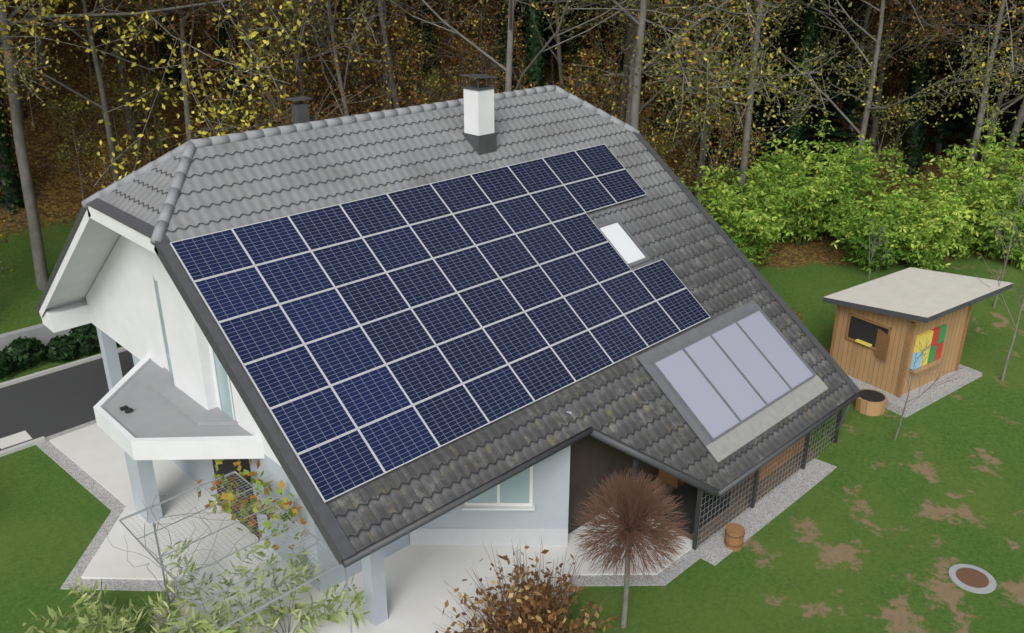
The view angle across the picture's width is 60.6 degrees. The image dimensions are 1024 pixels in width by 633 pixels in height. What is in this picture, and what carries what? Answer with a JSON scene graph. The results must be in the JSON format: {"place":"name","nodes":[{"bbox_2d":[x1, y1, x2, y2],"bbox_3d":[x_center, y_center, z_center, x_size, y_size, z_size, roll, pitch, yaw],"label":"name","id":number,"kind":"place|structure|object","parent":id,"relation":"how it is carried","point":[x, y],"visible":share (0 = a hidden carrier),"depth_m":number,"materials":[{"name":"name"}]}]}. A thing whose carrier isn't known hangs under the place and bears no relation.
{"place":"outdoors","nodes":[
{"label":"outdoors","id":0,"kind":"place"},
{"bbox_2d":[0,0,1023,632],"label":"ground","id":1,"kind":"structure","parent":0,"point":[878,530],"depth_m":23.21,"materials":[{"name":"plant"}]},
{"bbox_2d":[0,86,24,213],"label":"forest tree","id":2,"kind":"object","parent":1,"relation":"on","point":[9,182],"visible":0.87,"depth_m":34.00,"materials":[{"name":"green plant"}]},
{"bbox_2d":[0,26,68,136],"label":"forest tree","id":3,"kind":"object","parent":1,"relation":"on","point":[24,74],"visible":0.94,"depth_m":26.31,"materials":[{"name":"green plant"}]},
{"bbox_2d":[0,13,77,126],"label":"understory","id":4,"kind":"object","parent":1,"relation":"on","point":[21,54],"visible":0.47,"depth_m":36.82,"materials":[{"name":"yellow plant"}]},
{"bbox_2d":[28,1,49,65],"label":"forest tree","id":5,"kind":"object","parent":1,"relation":"on","point":[40,45],"visible":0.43,"depth_m":40.72,"materials":[{"name":"grey plant"}]},
{"bbox_2d":[6,0,93,79],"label":"yellow tree","id":6,"kind":"object","parent":1,"relation":"on","point":[39,32],"visible":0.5,"depth_m":37.02,"materials":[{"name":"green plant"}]},
{"bbox_2d":[0,323,120,378],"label":"hedge shrubs","id":7,"kind":"object","parent":1,"relation":"on","point":[26,357],"visible":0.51,"depth_m":29.02,"materials":[{"name":"green plant"}]},
{"bbox_2d":[35,87,125,199],"bbox_3d":[-17.136,-6.653,35.292,3.494,4.944,3.191,-5,24,-12],"label":"understory","id":8,"kind":"object","parent":1,"relation":"on","point":[77,104],"visible":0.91,"depth_m":34.78,"materials":[{"name":"yellow plant"}]},
{"bbox_2d":[0,0,165,89],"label":"forest tree","id":9,"kind":"object","parent":1,"relation":"on","point":[38,36],"visible":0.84,"depth_m":26.52,"materials":[{"name":"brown plant"}]},
{"bbox_2d":[52,0,134,95],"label":"tree","id":10,"kind":"object","parent":1,"relation":"on","point":[86,33],"visible":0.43,"depth_m":39.38,"materials":[{"name":"yellow plant"}]},
{"bbox_2d":[80,55,153,176],"bbox_3d":[-16.873,-8.345,37.462,3.402,5.610,2.410,8,25,19],"label":"understory","id":11,"kind":"object","parent":1,"relation":"on","point":[108,92],"visible":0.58,"depth_m":36.80,"materials":[{"name":"yellow plant"}]},
{"bbox_2d":[79,134,154,209],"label":"understory","id":12,"kind":"object","parent":1,"relation":"on","point":[105,161],"visible":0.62,"depth_m":33.92,"materials":[{"name":"yellow plant"}]},
{"bbox_2d":[0,0,239,181],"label":"forest tree","id":13,"kind":"object","parent":1,"relation":"on","point":[99,71],"visible":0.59,"depth_m":33.71,"materials":[{"name":"grey plant"}]},
{"bbox_2d":[106,0,136,139],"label":"forest tree","id":14,"kind":"object","parent":1,"relation":"on","point":[133,133],"visible":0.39,"depth_m":38.18,"materials":[{"name":"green plant"}]},
{"bbox_2d":[0,0,280,290],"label":"forest tree","id":15,"kind":"object","parent":1,"relation":"on","point":[37,249],"visible":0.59,"depth_m":30.50,"materials":[{"name":"grey plant"}]},
{"bbox_2d":[107,75,181,171],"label":"understory","id":16,"kind":"object","parent":1,"relation":"on","point":[161,132],"visible":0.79,"depth_m":36.44,"materials":[{"name":"yellow plant"}]},
{"bbox_2d":[91,0,203,153],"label":"tree","id":17,"kind":"object","parent":1,"relation":"on","point":[120,63],"visible":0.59,"depth_m":37.10,"materials":[{"name":"yellow plant"}]},
{"bbox_2d":[110,0,194,140],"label":"forest tree","id":18,"kind":"object","parent":1,"relation":"on","point":[187,113],"visible":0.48,"depth_m":32.95,"materials":[{"name":"grey plant"}]},
{"bbox_2d":[152,0,181,90],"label":"forest tree","id":19,"kind":"object","parent":1,"relation":"on","point":[175,74],"visible":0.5,"depth_m":41.29,"materials":[{"name":"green plant"}]},
{"bbox_2d":[0,0,363,188],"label":"yellow tree","id":20,"kind":"object","parent":1,"relation":"on","point":[130,27],"visible":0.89,"depth_m":26.59,"materials":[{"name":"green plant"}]},
{"bbox_2d":[195,91,252,137],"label":"understory","id":21,"kind":"object","parent":1,"relation":"on","point":[220,114],"visible":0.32,"depth_m":37.00,"materials":[{"name":"yellow plant"}]},
{"bbox_2d":[214,0,254,133],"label":"forest tree","id":22,"kind":"object","parent":1,"relation":"on","point":[225,37],"visible":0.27,"depth_m":37.19,"materials":[{"name":"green plant"}]},
{"bbox_2d":[205,88,291,133],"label":"understory","id":23,"kind":"object","parent":1,"relation":"on","point":[234,113],"visible":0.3,"depth_m":34.70,"materials":[{"name":"yellow plant"}]},
{"bbox_2d":[209,0,316,126],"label":"understory","id":24,"kind":"object","parent":1,"relation":"on","point":[263,78],"visible":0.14,"depth_m":39.28,"materials":[{"name":"yellow plant"}]},
{"bbox_2d":[230,37,317,132],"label":"understory","id":25,"kind":"object","parent":1,"relation":"on","point":[273,90],"visible":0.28,"depth_m":34.46,"materials":[{"name":"yellow plant"}]},
{"bbox_2d":[106,0,445,150],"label":"forest tree","id":26,"kind":"object","parent":1,"relation":"on","point":[266,92],"visible":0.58,"depth_m":31.79,"materials":[{"name":"yellow plant"}]},
{"bbox_2d":[248,29,348,126],"bbox_3d":[-8.991,-7.490,37.110,5.583,9.207,3.955,-17,28,-34],"label":"understory","id":27,"kind":"object","parent":1,"relation":"on","point":[307,91],"visible":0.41,"depth_m":35.95,"materials":[{"name":"yellow plant"}]},
{"bbox_2d":[213,0,435,116],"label":"forest tree","id":28,"kind":"object","parent":1,"relation":"on","point":[341,85],"visible":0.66,"depth_m":33.38,"materials":[{"name":"grey plant"}]},
{"bbox_2d":[195,0,466,108],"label":"forest tree","id":29,"kind":"object","parent":1,"relation":"on","point":[385,41],"visible":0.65,"depth_m":31.83,"materials":[{"name":"yellow plant"}]},
{"bbox_2d":[42,235,658,626],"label":"house walls","id":30,"kind":"structure","parent":1,"relation":"on","point":[135,305],"depth_m":20.10,"materials":[{"name":"white paint"}]},
{"bbox_2d":[36,131,860,564],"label":"roof trims","id":31,"kind":"object","parent":30,"relation":"on","point":[100,227],"visible":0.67,"depth_m":17.86,"materials":[{"name":"metal"}]},
{"bbox_2d":[38,311,859,567],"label":"gutters","id":32,"kind":"object","parent":31,"relation":"attached to","point":[387,540],"visible":0.66,"depth_m":18.84,"materials":[{"name":"metal"}]},
{"bbox_2d":[99,91,855,551],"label":"roof tiles","id":33,"kind":"object","parent":30,"relation":"on","point":[243,183],"visible":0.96,"depth_m":20.16,"materials":[{"name":"tile"}]},
{"bbox_2d":[82,85,639,245],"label":"ridge tiles","id":34,"kind":"object","parent":33,"relation":"on","point":[188,149],"visible":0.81,"depth_m":19.84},
{"bbox_2d":[170,144,709,502],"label":"solar panels","id":35,"kind":"object","parent":33,"relation":"on","point":[326,302],"visible":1,"depth_m":18.78,"materials":[{"name":"blue glass"}]},
{"bbox_2d":[596,219,652,270],"bbox_3d":[2.948,-1.853,23.056,1.050,1.039,1.375,-21,31,-40],"label":"skylight","id":36,"kind":"object","parent":33,"relation":"on","point":[623,241],"visible":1,"depth_m":23.07,"materials":[{"name":"white glass"}]},
{"bbox_2d":[636,300,827,461],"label":"thermal collectors","id":37,"kind":"object","parent":33,"relation":"on","point":[731,381],"visible":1,"depth_m":21.69,"materials":[{"name":"grey glass"}]},
{"bbox_2d":[321,22,402,113],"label":"understory","id":38,"kind":"object","parent":1,"relation":"on","point":[354,52],"visible":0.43,"depth_m":39.77,"materials":[{"name":"brown plant"}]},
{"bbox_2d":[333,29,401,111],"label":"understory","id":39,"kind":"object","parent":1,"relation":"on","point":[363,70],"visible":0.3,"depth_m":41.12,"materials":[{"name":"brown plant"}]},
{"bbox_2d":[380,0,389,109],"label":"forest tree","id":40,"kind":"object","parent":1,"relation":"on","point":[385,15],"visible":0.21,"depth_m":40.85,"materials":[{"name":"grey plant"}]},
{"bbox_2d":[322,9,448,115],"bbox_3d":[-4.763,-8.191,37.019,5.648,9.315,4.001,1,23,2],"label":"understory","id":41,"kind":"object","parent":1,"relation":"on","point":[411,63],"visible":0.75,"depth_m":36.38,"materials":[{"name":"yellow plant"}]},
{"bbox_2d":[364,0,415,89],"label":"tree","id":42,"kind":"object","parent":1,"relation":"on","point":[390,30],"visible":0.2,"depth_m":42.41,"materials":[{"name":"plant"}]},
{"bbox_2d":[380,21,446,105],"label":"understory","id":43,"kind":"object","parent":1,"relation":"on","point":[418,35],"visible":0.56,"depth_m":41.38,"materials":[{"name":"brown plant"}]},
{"bbox_2d":[0,323,836,632],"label":"hardscape","id":44,"kind":"structure","parent":1,"relation":"on","point":[50,413],"depth_m":20.25,"materials":[{"name":"concrete"}]},
{"bbox_2d":[93,355,263,523],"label":"balcony","id":45,"kind":"structure","parent":44,"relation":"on","point":[147,411],"depth_m":19.75,"materials":[{"name":"white paint"}]},
{"bbox_2d":[22,535,369,632],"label":"pale plant","id":46,"kind":"object","parent":44,"relation":"on","point":[114,622],"visible":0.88,"depth_m":17.43,"materials":[{"name":"green plant"}]},
{"bbox_2d":[105,459,305,608],"bbox_3d":[-5.986,4.885,18.031,3.306,2.684,3.599,-21,31,-40],"label":"shrub","id":47,"kind":"object","parent":44,"relation":"on","point":[230,497],"visible":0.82,"depth_m":18.11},
{"bbox_2d":[119,471,352,632],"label":"pergola frame","id":48,"kind":"object","parent":44,"relation":"on","point":[160,563],"visible":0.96,"depth_m":16.69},
{"bbox_2d":[724,523,744,551],"bbox_3d":[5.141,5.112,20.260,0.450,0.500,0.450,-21,31,-40],"label":"wooden barrel","id":49,"kind":"object","parent":44,"relation":"on","point":[734,536],"visible":1,"depth_m":20.12,"materials":[{"name":"orange wood"}]},
{"bbox_2d":[415,0,436,77],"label":"forest tree","id":50,"kind":"object","parent":1,"relation":"on","point":[426,35],"visible":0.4,"depth_m":44.40,"materials":[{"name":"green plant"}]},
{"bbox_2d":[376,0,479,90],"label":"understory","id":51,"kind":"object","parent":1,"relation":"on","point":[432,27],"visible":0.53,"depth_m":42.75,"materials":[{"name":"plant"}]},
{"bbox_2d":[403,64,475,103],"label":"understory","id":52,"kind":"object","parent":1,"relation":"on","point":[425,79],"visible":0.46,"depth_m":38.90,"materials":[{"name":"brown plant"}]},
{"bbox_2d":[101,0,791,144],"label":"forest tree","id":53,"kind":"object","parent":1,"relation":"on","point":[509,56],"visible":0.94,"depth_m":29.67,"materials":[{"name":"brown plant"}]},
{"bbox_2d":[434,5,524,102],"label":"understory","id":54,"kind":"object","parent":1,"relation":"on","point":[483,44],"visible":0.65,"depth_m":40.09,"materials":[{"name":"brown plant"}]},
{"bbox_2d":[454,7,525,84],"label":"understory","id":55,"kind":"object","parent":1,"relation":"on","point":[491,18],"visible":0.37,"depth_m":43.28,"materials":[{"name":"brown plant"}]},
{"bbox_2d":[472,9,529,92],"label":"understory","id":56,"kind":"object","parent":1,"relation":"on","point":[515,47],"visible":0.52,"depth_m":40.20,"materials":[{"name":"brown plant"}]},
{"bbox_2d":[496,0,517,92],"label":"forest tree","id":57,"kind":"object","parent":1,"relation":"on","point":[504,30],"visible":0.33,"depth_m":40.69,"materials":[{"name":"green plant"}]},
{"bbox_2d":[432,538,626,632],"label":"brown shrub","id":58,"kind":"object","parent":1,"relation":"on","point":[548,608],"visible":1,"depth_m":16.75,"materials":[{"name":"red plant"}]},
{"bbox_2d":[343,0,802,107],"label":"forest tree","id":59,"kind":"object","parent":1,"relation":"on","point":[558,57],"visible":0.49,"depth_m":39.90,"materials":[{"name":"yellow plant"}]},
{"bbox_2d":[487,0,675,90],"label":"forest tree","id":60,"kind":"object","parent":1,"relation":"on","point":[575,47],"visible":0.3,"depth_m":43.12,"materials":[{"name":"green plant"}]},
{"bbox_2d":[552,57,610,109],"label":"understory","id":61,"kind":"object","parent":1,"relation":"on","point":[559,83],"visible":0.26,"depth_m":39.83,"materials":[{"name":"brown plant"}]},
{"bbox_2d":[558,36,651,127],"bbox_3d":[3.746,-7.710,39.179,3.972,9.247,5.607,-5,24,-13],"label":"understory","id":62,"kind":"object","parent":1,"relation":"on","point":[583,58],"visible":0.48,"depth_m":37.76,"materials":[{"name":"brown plant"}]},
{"bbox_2d":[585,81,624,121],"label":"understory","id":63,"kind":"object","parent":1,"relation":"on","point":[597,102],"visible":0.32,"depth_m":40.55,"materials":[{"name":"green plant"}]},
{"bbox_2d":[565,0,651,114],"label":"understory","id":64,"kind":"object","parent":1,"relation":"on","point":[609,46],"visible":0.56,"depth_m":41.51,"materials":[{"name":"brown plant"}]},
{"bbox_2d":[617,1,635,121],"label":"forest tree","id":65,"kind":"object","parent":1,"relation":"on","point":[625,68],"visible":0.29,"depth_m":42.29,"materials":[{"name":"grey plant"}]},
{"bbox_2d":[571,467,689,627],"bbox_3d":[2.278,4.709,17.215,2.282,3.640,2.266,-21,31,-40],"label":"ball tree","id":66,"kind":"object","parent":1,"relation":"on","point":[633,499],"visible":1,"depth_m":16.68,"materials":[{"name":"brown plant"}]},
{"bbox_2d":[523,0,760,87],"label":"forest tree","id":67,"kind":"object","parent":1,"relation":"on","point":[535,69],"visible":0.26,"depth_m":35.83,"materials":[{"name":"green plant"}]},
{"bbox_2d":[628,71,695,160],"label":"understory","id":68,"kind":"object","parent":1,"relation":"on","point":[647,121],"visible":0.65,"depth_m":38.92,"materials":[{"name":"yellow plant"}]},
{"bbox_2d":[641,131,683,182],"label":"understory","id":69,"kind":"object","parent":1,"relation":"on","point":[660,146],"visible":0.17,"depth_m":38.96,"materials":[{"name":"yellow plant"}]},
{"bbox_2d":[648,0,677,132],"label":"forest tree","id":70,"kind":"object","parent":1,"relation":"on","point":[659,106],"visible":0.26,"depth_m":44.52,"materials":[{"name":"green plant"}]},
{"bbox_2d":[528,0,852,205],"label":"forest tree","id":71,"kind":"object","parent":1,"relation":"on","point":[746,126],"visible":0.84,"depth_m":29.55,"materials":[{"name":"green plant"}]},
{"bbox_2d":[643,105,739,205],"bbox_3d":[7.891,-6.082,38.389,4.419,6.251,4.035,8,25,18],"label":"understory","id":72,"kind":"object","parent":1,"relation":"on","point":[693,156],"visible":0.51,"depth_m":37.62,"materials":[{"name":"green plant"}]},
{"bbox_2d":[516,0,900,177],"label":"forest tree","id":73,"kind":"object","parent":1,"relation":"on","point":[630,82],"visible":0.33,"depth_m":36.31,"materials":[{"name":"yellow plant"}]},
{"bbox_2d":[516,0,914,200],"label":"forest tree","id":74,"kind":"object","parent":1,"relation":"on","point":[672,2],"visible":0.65,"depth_m":37.10,"materials":[{"name":"yellow plant"}]},
{"bbox_2d":[676,81,770,211],"bbox_3d":[9.366,-6.107,36.829,4.532,7.474,3.210,-14,27,-29],"label":"understory","id":75,"kind":"object","parent":1,"relation":"on","point":[728,136],"visible":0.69,"depth_m":36.23,"materials":[{"name":"green plant"}]},
{"bbox_2d":[712,0,753,168],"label":"forest tree","id":76,"kind":"object","parent":1,"relation":"on","point":[735,47],"visible":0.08,"depth_m":42.37,"materials":[{"name":"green plant"}]},
{"bbox_2d":[631,409,842,549],"bbox_3d":[5.335,2.925,21.878,8.250,3.248,2.190,-21,31,-40],"label":"lattice screen","id":77,"kind":"object","parent":1,"relation":"on","point":[752,498],"visible":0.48,"depth_m":21.47,"materials":[{"name":"black wood"}]},
{"bbox_2d":[706,127,783,190],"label":"understory","id":78,"kind":"object","parent":1,"relation":"on","point":[762,137],"visible":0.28,"depth_m":39.17,"materials":[{"name":"green plant"}]},
{"bbox_2d":[544,0,1023,128],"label":"forest tree","id":79,"kind":"object","parent":1,"relation":"on","point":[634,110],"visible":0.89,"depth_m":34.33,"materials":[{"name":"grey plant"}]},
{"bbox_2d":[692,0,881,175],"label":"forest tree","id":80,"kind":"object","parent":1,"relation":"on","point":[838,131],"visible":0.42,"depth_m":39.82,"materials":[{"name":"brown plant"}]},
{"bbox_2d":[769,0,822,219],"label":"forest tree","id":81,"kind":"object","parent":1,"relation":"on","point":[810,18],"visible":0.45,"depth_m":37.65,"materials":[{"name":"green plant"}]},
{"bbox_2d":[655,0,1023,205],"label":"forest tree","id":82,"kind":"object","parent":1,"relation":"on","point":[870,91],"visible":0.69,"depth_m":33.85,"materials":[{"name":"green plant"}]},
{"bbox_2d":[656,0,1023,168],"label":"forest tree","id":83,"kind":"object","parent":1,"relation":"on","point":[850,127],"visible":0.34,"depth_m":36.98,"materials":[{"name":"grey plant"}]},
{"bbox_2d":[679,107,1023,272],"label":"hedge","id":84,"kind":"object","parent":1,"relation":"on","point":[926,233],"visible":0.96,"depth_m":34.42,"materials":[{"name":"green"}]},
{"bbox_2d":[720,0,992,111],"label":"forest tree","id":85,"kind":"object","parent":1,"relation":"on","point":[854,11],"visible":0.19,"depth_m":40.74,"materials":[{"name":"yellow plant"}]},
{"bbox_2d":[854,389,887,415],"bbox_3d":[10.536,2.528,25.759,0.877,0.460,0.900,-21,31,-40],"label":"barrel planter","id":86,"kind":"object","parent":1,"relation":"on","point":[869,402],"visible":0.88,"depth_m":25.50,"materials":[{"name":"brown wood"}]},
{"bbox_2d":[835,13,907,152],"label":"understory","id":87,"kind":"object","parent":1,"relation":"on","point":[878,68],"visible":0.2,"depth_m":46.32,"materials":[{"name":"green plant"}]},
{"bbox_2d":[861,216,891,281],"bbox_3d":[12.825,-1.648,31.144,0.928,3.853,1.692,18,29,37],"label":"sapling","id":88,"kind":"object","parent":1,"relation":"on","point":[873,248],"visible":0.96,"depth_m":31.05,"materials":[{"name":"grey plant"}]},
{"bbox_2d":[822,0,945,92],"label":"tree","id":89,"kind":"object","parent":1,"relation":"on","point":[890,67],"visible":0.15,"depth_m":50.35,"materials":[{"name":"green plant"}]},
{"bbox_2d":[766,0,1023,178],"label":"forest tree","id":90,"kind":"object","parent":1,"relation":"on","point":[944,34],"visible":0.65,"depth_m":39.42,"materials":[{"name":"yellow plant"}]},
{"bbox_2d":[840,89,950,194],"bbox_3d":[16.863,-6.900,39.108,4.386,6.205,4.006,5,24,12],"label":"understory","id":91,"kind":"object","parent":1,"relation":"on","point":[898,118],"visible":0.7,"depth_m":38.34,"materials":[{"name":"green plant"}]},
{"bbox_2d":[869,60,930,152],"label":"understory","id":92,"kind":"object","parent":1,"relation":"on","point":[900,86],"visible":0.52,"depth_m":47.84,"materials":[{"name":"green plant"}]},
{"bbox_2d":[822,267,1013,417],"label":"bee house","id":93,"kind":"structure","parent":1,"relation":"on","point":[880,323],"depth_m":26.39,"materials":[{"name":"brown wood"}]},
{"bbox_2d":[899,0,937,175],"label":"forest tree","id":94,"kind":"object","parent":1,"relation":"on","point":[913,138],"visible":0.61,"depth_m":44.34,"materials":[{"name":"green plant"}]},
{"bbox_2d":[894,339,962,439],"bbox_3d":[11.135,2.281,23.528,0.928,3.853,1.692,-13,27,-28],"label":"sapling","id":95,"kind":"object","parent":1,"relation":"on","point":[898,428],"visible":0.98,"depth_m":23.46,"materials":[{"name":"grey plant"}]},
{"bbox_2d":[853,0,1023,71],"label":"forest tree","id":96,"kind":"object","parent":1,"relation":"on","point":[947,14],"visible":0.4,"depth_m":41.20,"materials":[{"name":"yellow plant"}]},
{"bbox_2d":[861,0,1023,193],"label":"forest tree","id":97,"kind":"object","parent":1,"relation":"on","point":[977,133],"visible":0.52,"depth_m":39.63,"materials":[{"name":"yellow plant"}]},
{"bbox_2d":[867,0,1022,156],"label":"forest tree","id":98,"kind":"object","parent":1,"relation":"on","point":[874,125],"visible":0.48,"depth_m":46.39,"materials":[{"name":"grey plant"}]},
{"bbox_2d":[902,0,1023,159],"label":"tree","id":99,"kind":"object","parent":1,"relation":"on","point":[951,127],"visible":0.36,"depth_m":44.73,"materials":[{"name":"green plant"}]},
{"bbox_2d":[916,0,1021,153],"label":"forest tree","id":100,"kind":"object","parent":1,"relation":"on","point":[938,148],"visible":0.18,"depth_m":47.44,"materials":[{"name":"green plant"}]},
{"bbox_2d":[948,564,996,593],"bbox_3d":[10.145,5.792,19.316,0.960,0.095,0.960,-21,31,-40],"label":"fire pit","id":101,"kind":"object","parent":1,"relation":"on","point":[972,578],"visible":1,"depth_m":19.26,"materials":[{"name":"grey metal"}]},
{"bbox_2d":[955,39,1023,163],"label":"understory","id":102,"kind":"object","parent":1,"relation":"on","point":[1015,108],"visible":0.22,"depth_m":44.07,"materials":[{"name":"green plant"}]},
{"bbox_2d":[975,210,1023,380],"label":"sapling","id":103,"kind":"object","parent":1,"relation":"on","point":[1009,353],"visible":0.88,"depth_m":26.61,"materials":[{"name":"grey plant"}]},
{"bbox_2d":[982,170,1023,307],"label":"sapling","id":104,"kind":"object","parent":1,"relation":"on","point":[996,297],"visible":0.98,"depth_m":30.61,"materials":[{"name":"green plant"}]},
{"bbox_2d":[997,98,1023,178],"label":"forest tree","id":105,"kind":"object","parent":1,"relation":"on","point":[1018,123],"visible":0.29,"depth_m":38.62,"materials":[{"name":"grey plant"}]},
{"bbox_2d":[658,431,811,533],"bbox_3d":[4.816,3.224,22.003,7.800,2.600,2.020,-21,31,-40],"label":"porch interior","id":106,"kind":"object","parent":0,"point":[686,492],"visible":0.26,"depth_m":21.33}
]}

